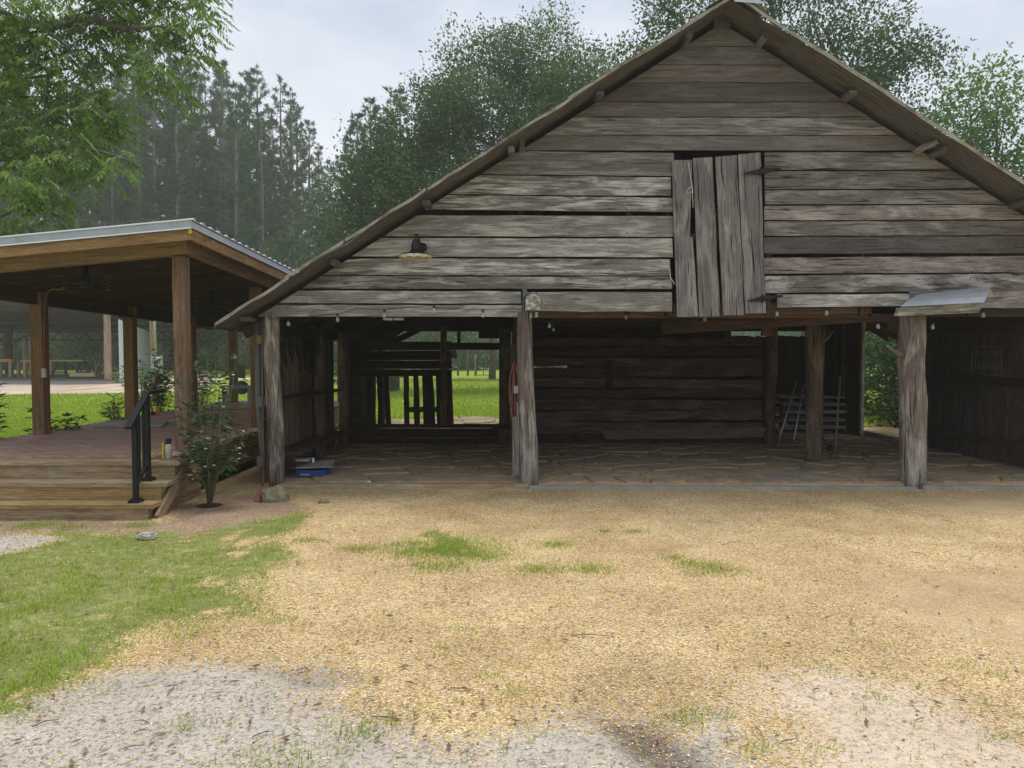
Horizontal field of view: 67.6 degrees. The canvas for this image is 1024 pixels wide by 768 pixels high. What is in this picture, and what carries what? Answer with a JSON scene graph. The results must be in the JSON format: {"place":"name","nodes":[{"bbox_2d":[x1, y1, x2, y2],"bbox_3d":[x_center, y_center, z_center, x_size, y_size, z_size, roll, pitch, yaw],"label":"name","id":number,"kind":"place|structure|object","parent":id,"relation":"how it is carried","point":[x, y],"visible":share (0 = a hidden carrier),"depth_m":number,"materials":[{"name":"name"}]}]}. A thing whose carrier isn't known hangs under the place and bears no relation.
{"place":"outdoors","nodes":[
{"label":"outdoors","id":0,"kind":"place"},
{"bbox_2d":[0,374,222,394],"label":"sandy apron","id":1,"kind":"object","parent":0,"point":[9,389],"visible":0.15,"depth_m":35.61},
{"bbox_2d":[0,301,220,383],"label":"pole shed","id":2,"kind":"structure","parent":1,"relation":"on","point":[14,317],"depth_m":49.23,"materials":[{"name":"grey"}]},
{"bbox_2d":[0,359,52,376],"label":"timber railing","id":3,"kind":"object","parent":2,"relation":"on","point":[10,361],"visible":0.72,"depth_m":47.01,"materials":[{"name":"brown wood"}]},
{"bbox_2d":[50,360,93,378],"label":"picnic table","id":4,"kind":"object","parent":2,"relation":"on","point":[65,368],"visible":0.88,"depth_m":45.81,"materials":[{"name":"brown wood"}]},
{"bbox_2d":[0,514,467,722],"bbox_3d":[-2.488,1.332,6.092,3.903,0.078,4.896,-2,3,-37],"label":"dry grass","id":5,"kind":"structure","parent":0,"point":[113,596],"depth_m":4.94,"materials":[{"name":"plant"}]},
{"bbox_2d":[0,509,488,724],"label":"grass","id":6,"kind":"structure","parent":0,"point":[28,605],"depth_m":4.98,"materials":[{"name":"green plant"}]},
{"bbox_2d":[0,367,898,489],"bbox_3d":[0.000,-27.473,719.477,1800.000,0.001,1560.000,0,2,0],"label":"ground","id":7,"kind":"structure","parent":0,"point":[251,464],"depth_m":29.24,"materials":[{"name":"green plant"}]},
{"bbox_2d":[0,48,45,372],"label":"pine tree","id":8,"kind":"object","parent":7,"relation":"on","point":[24,350],"visible":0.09,"depth_m":62.84,"materials":[{"name":"green plant"}]},
{"bbox_2d":[0,88,59,373],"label":"pine tree","id":9,"kind":"object","parent":7,"relation":"on","point":[45,229],"visible":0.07,"depth_m":60.85,"materials":[{"name":"green plant"}]},
{"bbox_2d":[23,408,87,433],"bbox_3d":[-6.509,0.745,10.923,0.723,0.836,0.723,2,3,43],"label":"shrub","id":10,"kind":"object","parent":7,"relation":"on","point":[56,427],"visible":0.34,"depth_m":10.89,"materials":[{"name":"green plant"}]},
{"bbox_2d":[52,102,100,365],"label":"pine tree","id":11,"kind":"object","parent":7,"relation":"on","point":[76,220],"visible":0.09,"depth_m":78.60,"materials":[{"name":"green plant"}]},
{"bbox_2d":[52,333,118,373],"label":"young tree","id":12,"kind":"object","parent":7,"relation":"on","point":[93,347],"visible":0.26,"depth_m":59.28,"materials":[{"name":"green plant"}]},
{"bbox_2d":[60,52,125,371],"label":"pine tree","id":13,"kind":"object","parent":7,"relation":"on","point":[95,212],"visible":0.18,"depth_m":65.98,"materials":[{"name":"green plant"}]},
{"bbox_2d":[0,455,203,519],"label":"wooden steps","id":14,"kind":"structure","parent":7,"relation":"on","point":[68,488],"depth_m":7.63,"materials":[{"name":"brown wood"}]},
{"bbox_2d":[124,390,163,502],"bbox_3d":[-3.680,0.612,7.691,0.110,1.075,0.720,0,2,0],"label":"handrail","id":15,"kind":"object","parent":14,"relation":"on","point":[142,406],"visible":1,"depth_m":7.56,"materials":[{"name":"black metal"}]},
{"bbox_2d":[162,438,171,458],"bbox_3d":[-3.607,0.678,8.011,0.079,0.217,0.073,0,2,0],"label":"spray can","id":16,"kind":"object","parent":14,"relation":"on","point":[166,449],"visible":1,"depth_m":7.99,"materials":[{"name":"white metal"}]},
{"bbox_2d":[76,70,151,371],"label":"pine tree","id":17,"kind":"object","parent":7,"relation":"on","point":[110,212],"visible":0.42,"depth_m":65.13,"materials":[{"name":"green plant"}]},
{"bbox_2d":[96,392,140,420],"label":"spiky plant","id":18,"kind":"object","parent":7,"relation":"on","point":[116,412],"visible":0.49,"depth_m":12.63,"materials":[{"name":"green plant"}]},
{"bbox_2d":[0,0,240,235],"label":"pecan tree","id":19,"kind":"object","parent":7,"relation":"on","point":[15,27],"visible":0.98,"depth_m":11.93,"materials":[{"name":"green plant"}]},
{"bbox_2d":[93,34,171,222],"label":"pine tree","id":20,"kind":"object","parent":7,"relation":"on","point":[124,183],"visible":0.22,"depth_m":66.44,"materials":[{"name":"green plant"}]},
{"bbox_2d":[104,47,169,221],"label":"pine tree","id":21,"kind":"object","parent":7,"relation":"on","point":[149,151],"visible":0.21,"depth_m":67.36,"materials":[{"name":"green plant"}]},
{"bbox_2d":[109,364,172,398],"bbox_3d":[-12.657,-0.098,26.038,1.811,1.301,1.944,-2,3,-42],"label":"shrub","id":22,"kind":"object","parent":7,"relation":"on","point":[141,376],"visible":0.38,"depth_m":25.92,"materials":[{"name":"green plant"}]},
{"bbox_2d":[116,51,169,224],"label":"pine tree","id":23,"kind":"object","parent":7,"relation":"on","point":[149,114],"visible":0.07,"depth_m":71.90,"materials":[{"name":"green plant"}]},
{"bbox_2d":[115,40,186,369],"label":"pine tree","id":24,"kind":"object","parent":7,"relation":"on","point":[155,138],"visible":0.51,"depth_m":60.53,"materials":[{"name":"green plant"}]},
{"bbox_2d":[138,348,173,411],"bbox_3d":[-6.735,0.164,14.475,0.781,1.707,0.795,1,3,32],"label":"flowering bush","id":25,"kind":"object","parent":7,"relation":"on","point":[156,385],"visible":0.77,"depth_m":14.46,"materials":[{"name":"green plant"}]},
{"bbox_2d":[149,320,162,402],"bbox_3d":[-11.395,-1.189,24.418,0.569,3.600,0.300,1,3,32],"label":"utility pole","id":26,"kind":"object","parent":7,"relation":"on","point":[153,340],"visible":0.42,"depth_m":24.38,"materials":[{"name":"grey wood"}]},
{"bbox_2d":[141,79,179,370],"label":"pine tree","id":27,"kind":"object","parent":7,"relation":"on","point":[167,353],"visible":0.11,"depth_m":71.77,"materials":[{"name":"green plant"}]},
{"bbox_2d":[143,48,200,369],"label":"pine tree","id":28,"kind":"object","parent":7,"relation":"on","point":[160,159],"visible":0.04,"depth_m":74.48,"materials":[{"name":"green plant"}]},
{"bbox_2d":[149,70,205,220],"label":"pine tree","id":29,"kind":"object","parent":7,"relation":"on","point":[171,147],"visible":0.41,"depth_m":59.51,"materials":[{"name":"green plant"}]},
{"bbox_2d":[151,100,205,222],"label":"pine tree","id":30,"kind":"object","parent":7,"relation":"on","point":[179,140],"visible":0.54,"depth_m":59.69,"materials":[{"name":"green plant"}]},
{"bbox_2d":[135,51,223,218],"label":"pine tree","id":31,"kind":"object","parent":7,"relation":"on","point":[200,190],"visible":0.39,"depth_m":63.00,"materials":[{"name":"green plant"}]},
{"bbox_2d":[164,62,218,226],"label":"pine tree","id":32,"kind":"object","parent":7,"relation":"on","point":[195,90],"visible":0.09,"depth_m":70.89,"materials":[{"name":"green plant"}]},
{"bbox_2d":[156,328,227,370],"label":"young tree","id":33,"kind":"object","parent":7,"relation":"on","point":[198,343],"visible":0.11,"depth_m":57.41,"materials":[{"name":"green plant"}]},
{"bbox_2d":[162,57,222,371],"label":"pine tree","id":34,"kind":"object","parent":7,"relation":"on","point":[201,136],"visible":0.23,"depth_m":64.18,"materials":[{"name":"green plant"}]},
{"bbox_2d":[197,351,224,404],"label":"flowering bush","id":35,"kind":"object","parent":7,"relation":"on","point":[202,393],"visible":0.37,"depth_m":17.52,"materials":[{"name":"green plant"}]},
{"bbox_2d":[195,70,229,224],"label":"pine tree","id":36,"kind":"object","parent":7,"relation":"on","point":[208,80],"visible":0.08,"depth_m":94.54,"materials":[{"name":"green plant"}]},
{"bbox_2d":[187,68,255,370],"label":"pine tree","id":37,"kind":"object","parent":7,"relation":"on","point":[213,105],"visible":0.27,"depth_m":68.88,"materials":[{"name":"green plant"}]},
{"bbox_2d":[198,70,245,366],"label":"pine tree","id":38,"kind":"object","parent":7,"relation":"on","point":[227,164],"visible":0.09,"depth_m":84.05,"materials":[{"name":"green plant"}]},
{"bbox_2d":[196,330,249,373],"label":"young tree","id":39,"kind":"object","parent":7,"relation":"on","point":[225,333],"visible":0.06,"depth_m":59.84,"materials":[{"name":"green plant"}]},
{"bbox_2d":[194,58,251,370],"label":"pine tree","id":40,"kind":"object","parent":7,"relation":"on","point":[208,152],"visible":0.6,"depth_m":65.07,"materials":[{"name":"green plant"}]},
{"bbox_2d":[216,142,258,363],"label":"pine tree","id":41,"kind":"object","parent":7,"relation":"on","point":[249,243],"visible":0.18,"depth_m":65.89,"materials":[{"name":"green plant"}]},
{"bbox_2d":[208,80,269,373],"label":"pine tree","id":42,"kind":"object","parent":7,"relation":"on","point":[231,122],"visible":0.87,"depth_m":60.38,"materials":[{"name":"green plant"}]},
{"bbox_2d":[215,74,277,251],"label":"pine tree","id":43,"kind":"object","parent":7,"relation":"on","point":[246,79],"visible":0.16,"depth_m":72.58,"materials":[{"name":"green plant"}]},
{"bbox_2d":[234,70,263,361],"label":"pine tree","id":44,"kind":"object","parent":7,"relation":"on","point":[241,76],"visible":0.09,"depth_m":92.15,"materials":[{"name":"green plant"}]},
{"bbox_2d":[228,63,289,251],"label":"pine tree","id":45,"kind":"object","parent":7,"relation":"on","point":[255,136],"visible":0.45,"depth_m":67.14,"materials":[{"name":"green plant"}]},
{"bbox_2d":[238,111,289,260],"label":"pine tree","id":46,"kind":"object","parent":7,"relation":"on","point":[264,146],"visible":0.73,"depth_m":63.67,"materials":[{"name":"green plant"}]},
{"bbox_2d":[222,224,309,343],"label":"young tree","id":47,"kind":"object","parent":7,"relation":"on","point":[274,249],"visible":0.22,"depth_m":61.18,"materials":[{"name":"green plant"}]},
{"bbox_2d":[249,73,314,261],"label":"pine tree","id":48,"kind":"object","parent":7,"relation":"on","point":[274,123],"visible":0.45,"depth_m":70.82,"materials":[{"name":"green plant"}]},
{"bbox_2d":[267,171,314,268],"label":"pine tree","id":49,"kind":"object","parent":7,"relation":"on","point":[290,225],"visible":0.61,"depth_m":60.83,"materials":[{"name":"green plant"}]},
{"bbox_2d":[268,112,314,267],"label":"pine tree","id":50,"kind":"object","parent":7,"relation":"on","point":[298,182],"visible":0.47,"depth_m":67.57,"materials":[{"name":"green plant"}]},
{"bbox_2d":[270,86,320,269],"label":"pine tree","id":51,"kind":"object","parent":7,"relation":"on","point":[292,102],"visible":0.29,"depth_m":73.93,"materials":[{"name":"green plant"}]},
{"bbox_2d":[276,105,328,267],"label":"pine tree","id":52,"kind":"object","parent":7,"relation":"on","point":[305,175],"visible":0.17,"depth_m":79.08,"materials":[{"name":"green plant"}]},
{"bbox_2d":[295,119,327,260],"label":"pine tree","id":53,"kind":"object","parent":7,"relation":"on","point":[304,143],"visible":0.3,"depth_m":76.93,"materials":[{"name":"green plant"}]},
{"bbox_2d":[300,142,336,257],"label":"pine tree","id":54,"kind":"object","parent":7,"relation":"on","point":[318,152],"visible":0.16,"depth_m":82.92,"materials":[{"name":"green plant"}]},
{"bbox_2d":[327,126,361,240],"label":"pine tree","id":55,"kind":"object","parent":7,"relation":"on","point":[348,151],"visible":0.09,"depth_m":49.34,"materials":[{"name":"green plant"}]},
{"bbox_2d":[329,111,367,243],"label":"pine tree","id":56,"kind":"object","parent":7,"relation":"on","point":[358,116],"visible":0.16,"depth_m":46.18,"materials":[{"name":"green plant"}]},
{"bbox_2d":[331,96,387,237],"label":"pine tree","id":57,"kind":"object","parent":7,"relation":"on","point":[370,101],"visible":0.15,"depth_m":45.13,"materials":[{"name":"green plant"}]},
{"bbox_2d":[287,66,481,391],"bbox_3d":[-4.280,-6.604,32.796,8.945,13.966,8.721,2,3,40],"label":"oak tree","id":58,"kind":"object","parent":7,"relation":"on","point":[396,191],"visible":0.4,"depth_m":31.77,"materials":[{"name":"green plant"}]},
{"bbox_2d":[372,86,409,215],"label":"pine tree","id":59,"kind":"object","parent":7,"relation":"on","point":[394,95],"visible":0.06,"depth_m":47.08,"materials":[{"name":"green plant"}]},
{"bbox_2d":[383,83,413,377],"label":"pine tree","id":60,"kind":"object","parent":7,"relation":"on","point":[399,91],"visible":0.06,"depth_m":51.06,"materials":[{"name":"green plant"}]},
{"bbox_2d":[3,331,874,363],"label":"forest backdrop","id":61,"kind":"structure","parent":7,"relation":"on","point":[740,333],"depth_m":103.21,"materials":[{"name":"green plant"}]},
{"bbox_2d":[0,331,889,370],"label":"undergrowth","id":62,"kind":"object","parent":7,"relation":"on","point":[426,337],"visible":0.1,"depth_m":74.33,"materials":[{"name":"green plant"}]},
{"bbox_2d":[488,338,495,379],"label":"tree trunk","id":63,"kind":"object","parent":7,"relation":"on","point":[492,367],"depth_m":47.81,"materials":[{"name":"grey plant"}]},
{"bbox_2d":[396,0,621,344],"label":"oak tree","id":64,"kind":"object","parent":7,"relation":"on","point":[500,93],"visible":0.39,"depth_m":33.85,"materials":[{"name":"green plant"}]},
{"bbox_2d":[565,29,651,89],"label":"oak tree","id":65,"kind":"object","parent":7,"relation":"on","point":[618,51],"visible":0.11,"depth_m":40.99,"materials":[{"name":"green plant"}]},
{"bbox_2d":[613,0,977,335],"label":"oak tree","id":66,"kind":"object","parent":7,"relation":"on","point":[881,76],"visible":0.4,"depth_m":25.49,"materials":[{"name":"green plant"}]},
{"bbox_2d":[864,331,894,412],"bbox_3d":[9.225,-0.600,20.506,3.192,3.619,3.942,1,3,30],"label":"bush","id":67,"kind":"object","parent":7,"relation":"on","point":[868,349],"visible":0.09,"depth_m":20.10,"materials":[{"name":"green plant"}]},
{"bbox_2d":[913,41,1023,184],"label":"broadleaf tree","id":68,"kind":"object","parent":7,"relation":"on","point":[974,131],"visible":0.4,"depth_m":23.33,"materials":[{"name":"green plant"}]},
{"bbox_2d":[0,427,1023,767],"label":"gravel yard","id":69,"kind":"structure","parent":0,"point":[240,505],"depth_m":4.40,"materials":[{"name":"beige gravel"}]},
{"bbox_2d":[0,401,338,479],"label":"deck","id":70,"kind":"structure","parent":69,"relation":"on","point":[88,441],"depth_m":9.84,"materials":[{"name":"wood"}]},
{"bbox_2d":[93,420,166,426],"bbox_3d":[-5.726,0.606,11.710,1.175,0.023,0.974,0,2,0],"label":"loose board","id":71,"kind":"object","parent":70,"relation":"on","point":[122,423],"visible":0.73,"depth_m":11.60,"materials":[{"name":"wood"}]},
{"bbox_2d":[0,218,338,461],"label":"pavilion","id":72,"kind":"structure","parent":70,"relation":"on","point":[170,271],"depth_m":9.95,"materials":[{"name":"brown wood"}]},
{"bbox_2d":[43,288,64,367],"bbox_3d":[-5.901,-0.713,9.845,0.057,1.032,1.024,-2,3,-42],"label":"wire conduit","id":73,"kind":"object","parent":72,"relation":"attached to","point":[46,293],"visible":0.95,"depth_m":10.20,"materials":[{"name":"grey metal"}]},
{"bbox_2d":[61,265,110,290],"bbox_3d":[-5.208,-1.316,9.354,0.538,0.309,0.538,0,2,0],"label":"ceiling fan","id":74,"kind":"object","parent":72,"relation":"attached to","point":[85,282],"visible":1,"depth_m":9.32,"materials":[{"name":"black paint"}]},
{"bbox_2d":[195,291,230,310],"bbox_3d":[-4.754,-1.323,12.156,0.538,0.309,0.538,0,2,0],"label":"ceiling fan","id":75,"kind":"object","parent":72,"relation":"attached to","point":[212,305],"visible":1,"depth_m":12.12,"materials":[{"name":"black paint"}]},
{"bbox_2d":[220,385,250,407],"bbox_3d":[-5.450,0.262,15.223,0.620,0.465,0.250,0,2,0],"label":"bench","id":76,"kind":"object","parent":70,"relation":"on","point":[224,396],"visible":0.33,"depth_m":15.13,"materials":[{"name":"grey paint"}]},
{"bbox_2d":[195,503,222,507],"bbox_3d":[-3.180,1.279,8.035,0.320,0.014,0.320,0,2,0],"label":"mulch ring","id":77,"kind":"object","parent":69,"relation":"on","point":[213,505],"visible":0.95,"depth_m":8.02,"materials":[{"name":"brown soil"}]},
{"bbox_2d":[160,348,260,504],"bbox_3d":[-3.150,0.451,8.017,0.952,1.657,0.768,2,3,34],"label":"flowering shrub","id":78,"kind":"object","parent":77,"relation":"on","point":[208,476],"visible":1,"depth_m":7.96,"materials":[{"name":"green plant"}]},
{"bbox_2d":[260,484,288,502],"bbox_3d":[-2.561,1.205,8.274,0.292,0.233,0.211,-1,3,-26],"label":"rock","id":79,"kind":"object","parent":69,"relation":"on","point":[275,493],"visible":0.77,"depth_m":8.20,"materials":[{"name":"grey stone"}]},
{"bbox_2d":[32,512,967,747],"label":"twigs","id":80,"kind":"object","parent":69,"relation":"on","point":[465,687],"visible":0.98,"depth_m":3.47,"materials":[{"name":"brown wood"}]},
{"bbox_2d":[0,494,1017,764],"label":"fallen leaves","id":81,"kind":"object","parent":69,"relation":"on","point":[72,762],"visible":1,"depth_m":3.63,"materials":[{"name":"brown plant"}]},
{"bbox_2d":[1,501,1023,767],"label":"weed tufts","id":82,"kind":"object","parent":69,"relation":"on","point":[713,565],"visible":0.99,"depth_m":5.51,"materials":[{"name":"green plant"}]},
{"bbox_2d":[0,0,1023,264],"label":"sky","id":83,"kind":"structure","parent":0,"point":[336,55],"materials":[{"name":"white"}]},
{"bbox_2d":[264,416,1023,487],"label":"barn floor","id":84,"kind":"structure","parent":0,"point":[863,460],"depth_m":10.52,"materials":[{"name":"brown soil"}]},
{"bbox_2d":[295,459,334,477],"bbox_3d":[-2.532,1.110,9.726,0.583,0.244,0.451,0,2,0],"label":"storage box","id":85,"kind":"object","parent":84,"relation":"on","point":[319,468],"visible":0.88,"depth_m":9.56,"materials":[{"name":"blue plastic"}]},
{"bbox_2d":[213,0,1023,488],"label":"barn","id":86,"kind":"structure","parent":84,"relation":"on","point":[819,184],"depth_m":9.04,"materials":[{"name":"grey wood"}]},
{"bbox_2d":[254,323,266,481],"bbox_3d":[-3.028,0.228,9.232,0.157,1.916,0.150,0,2,0],"label":"conduit pipe","id":87,"kind":"object","parent":86,"relation":"attached to","point":[258,397],"visible":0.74,"depth_m":9.22,"materials":[{"name":"grey metal"}]},
{"bbox_2d":[280,334,321,377],"bbox_3d":[-2.813,-0.399,10.316,0.051,0.572,2.142,0,2,0],"label":"harness","id":88,"kind":"object","parent":86,"relation":"hanging from","point":[289,342],"visible":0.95,"depth_m":10.09,"materials":[{"name":"black leather"}]},
{"bbox_2d":[273,305,520,325],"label":"string lights","id":89,"kind":"object","parent":86,"relation":"hanging from","point":[384,316],"visible":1,"depth_m":8.97,"materials":[{"name":"glass"},{"name":"black plastic"}]},
{"bbox_2d":[399,233,431,259],"bbox_3d":[-1.093,-1.573,8.745,0.374,0.301,0.518,0,2,0],"label":"barn lamp","id":90,"kind":"object","parent":86,"relation":"attached to","point":[418,250],"visible":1,"depth_m":8.66,"materials":[{"name":"black metal"}]},
{"bbox_2d":[509,362,517,423],"bbox_3d":[0.020,0.158,9.394,0.122,0.856,0.016,0,2,0],"label":"orange cord","id":91,"kind":"object","parent":86,"relation":"hanging from","point":[515,399],"visible":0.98,"depth_m":9.38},
{"bbox_2d":[521,291,542,317],"bbox_3d":[0.234,-0.915,8.881,0.262,0.310,0.182,0,2,0],"label":"tin box","id":92,"kind":"object","parent":86,"relation":"hanging from","point":[534,302],"visible":1,"depth_m":8.79,"materials":[{"name":"grey metal"}]},
{"bbox_2d":[670,152,782,316],"bbox_3d":[2.517,-1.745,8.978,1.322,1.918,0.103,0,2,0],"label":"loft door","id":93,"kind":"structure","parent":86,"relation":"in","point":[750,259],"depth_m":8.97,"materials":[{"name":"wood"}]},
{"bbox_2d":[770,307,1023,328],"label":"string lights","id":94,"kind":"object","parent":86,"relation":"hanging from","point":[878,325],"visible":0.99,"depth_m":9.00,"materials":[{"name":"black paint"}]},
{"bbox_2d":[894,286,992,315],"bbox_3d":[5.076,-0.960,8.865,1.267,0.346,0.433,0,2,0],"label":"tin canopy","id":95,"kind":"object","parent":86,"relation":"attached to","point":[961,299],"visible":1,"depth_m":8.77,"materials":[{"name":"metal"}]},
{"bbox_2d":[971,346,1002,374],"bbox_3d":[6.780,-0.338,10.935,0.014,0.404,0.733,0,2,0],"label":"wire sign","id":96,"kind":"object","parent":86,"relation":"attached to","point":[987,361],"visible":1,"depth_m":10.91,"materials":[{"name":"black metal"}]},
{"bbox_2d":[783,427,844,434],"bbox_3d":[5.678,0.869,14.991,1.200,0.132,1.130,0,2,0],"label":"pallet","id":97,"kind":"object","parent":84,"relation":"on","point":[825,430],"visible":0.24,"depth_m":14.49,"materials":[{"name":"wood"}]},
{"bbox_2d":[775,418,846,426],"bbox_3d":[5.705,0.724,14.985,1.200,0.132,1.130,0,2,0],"label":"pallet","id":98,"kind":"object","parent":97,"relation":"on","point":[826,422],"visible":0.34,"depth_m":14.68,"materials":[{"name":"wood"}]},
{"bbox_2d":[775,410,844,418],"bbox_3d":[5.674,0.579,14.979,1.200,0.132,1.130,0,2,0],"label":"pallet","id":99,"kind":"object","parent":98,"relation":"on","point":[826,415],"visible":0.46,"depth_m":14.68,"materials":[{"name":"wood"}]},
{"bbox_2d":[775,403,847,411],"bbox_3d":[5.717,0.434,14.973,1.200,0.132,1.130,0,2,0],"label":"pallet","id":100,"kind":"object","parent":99,"relation":"on","point":[829,408],"visible":0.45,"depth_m":14.50,"materials":[{"name":"wood"}]},
{"bbox_2d":[776,394,844,403],"bbox_3d":[5.675,0.290,14.967,1.200,0.132,1.130,0,2,0],"label":"pallet","id":101,"kind":"object","parent":100,"relation":"on","point":[830,399],"visible":0.48,"depth_m":14.67,"materials":[{"name":"wood"}]},
{"bbox_2d":[864,425,892,426],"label":"bare earth","id":102,"kind":"structure","parent":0,"point":[875,426],"depth_m":17.09,"materials":[{"name":"brown soil"}]},
{"bbox_2d":[864,333,896,403],"bbox_3d":[10.781,-1.161,17.146,5.702,5.098,4.385,0,2,0],"label":"bush","id":103,"kind":"object","parent":102,"relation":"on","point":[881,359],"visible":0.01,"depth_m":18.19,"materials":[{"name":"green plant"}]},
{"bbox_2d":[864,378,898,427],"bbox_3d":[8.549,0.277,16.549,2.217,1.692,1.566,-1,3,-32],"label":"bush","id":104,"kind":"object","parent":102,"relation":"on","point":[883,410],"visible":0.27,"depth_m":16.52,"materials":[{"name":"green plant"}]},
{"bbox_2d":[864,341,898,422],"bbox_3d":[9.628,-0.196,17.535,3.270,3.057,2.495,0,2,0],"label":"bush","id":105,"kind":"object","parent":102,"relation":"on","point":[887,366],"visible":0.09,"depth_m":17.81,"materials":[{"name":"green plant"}]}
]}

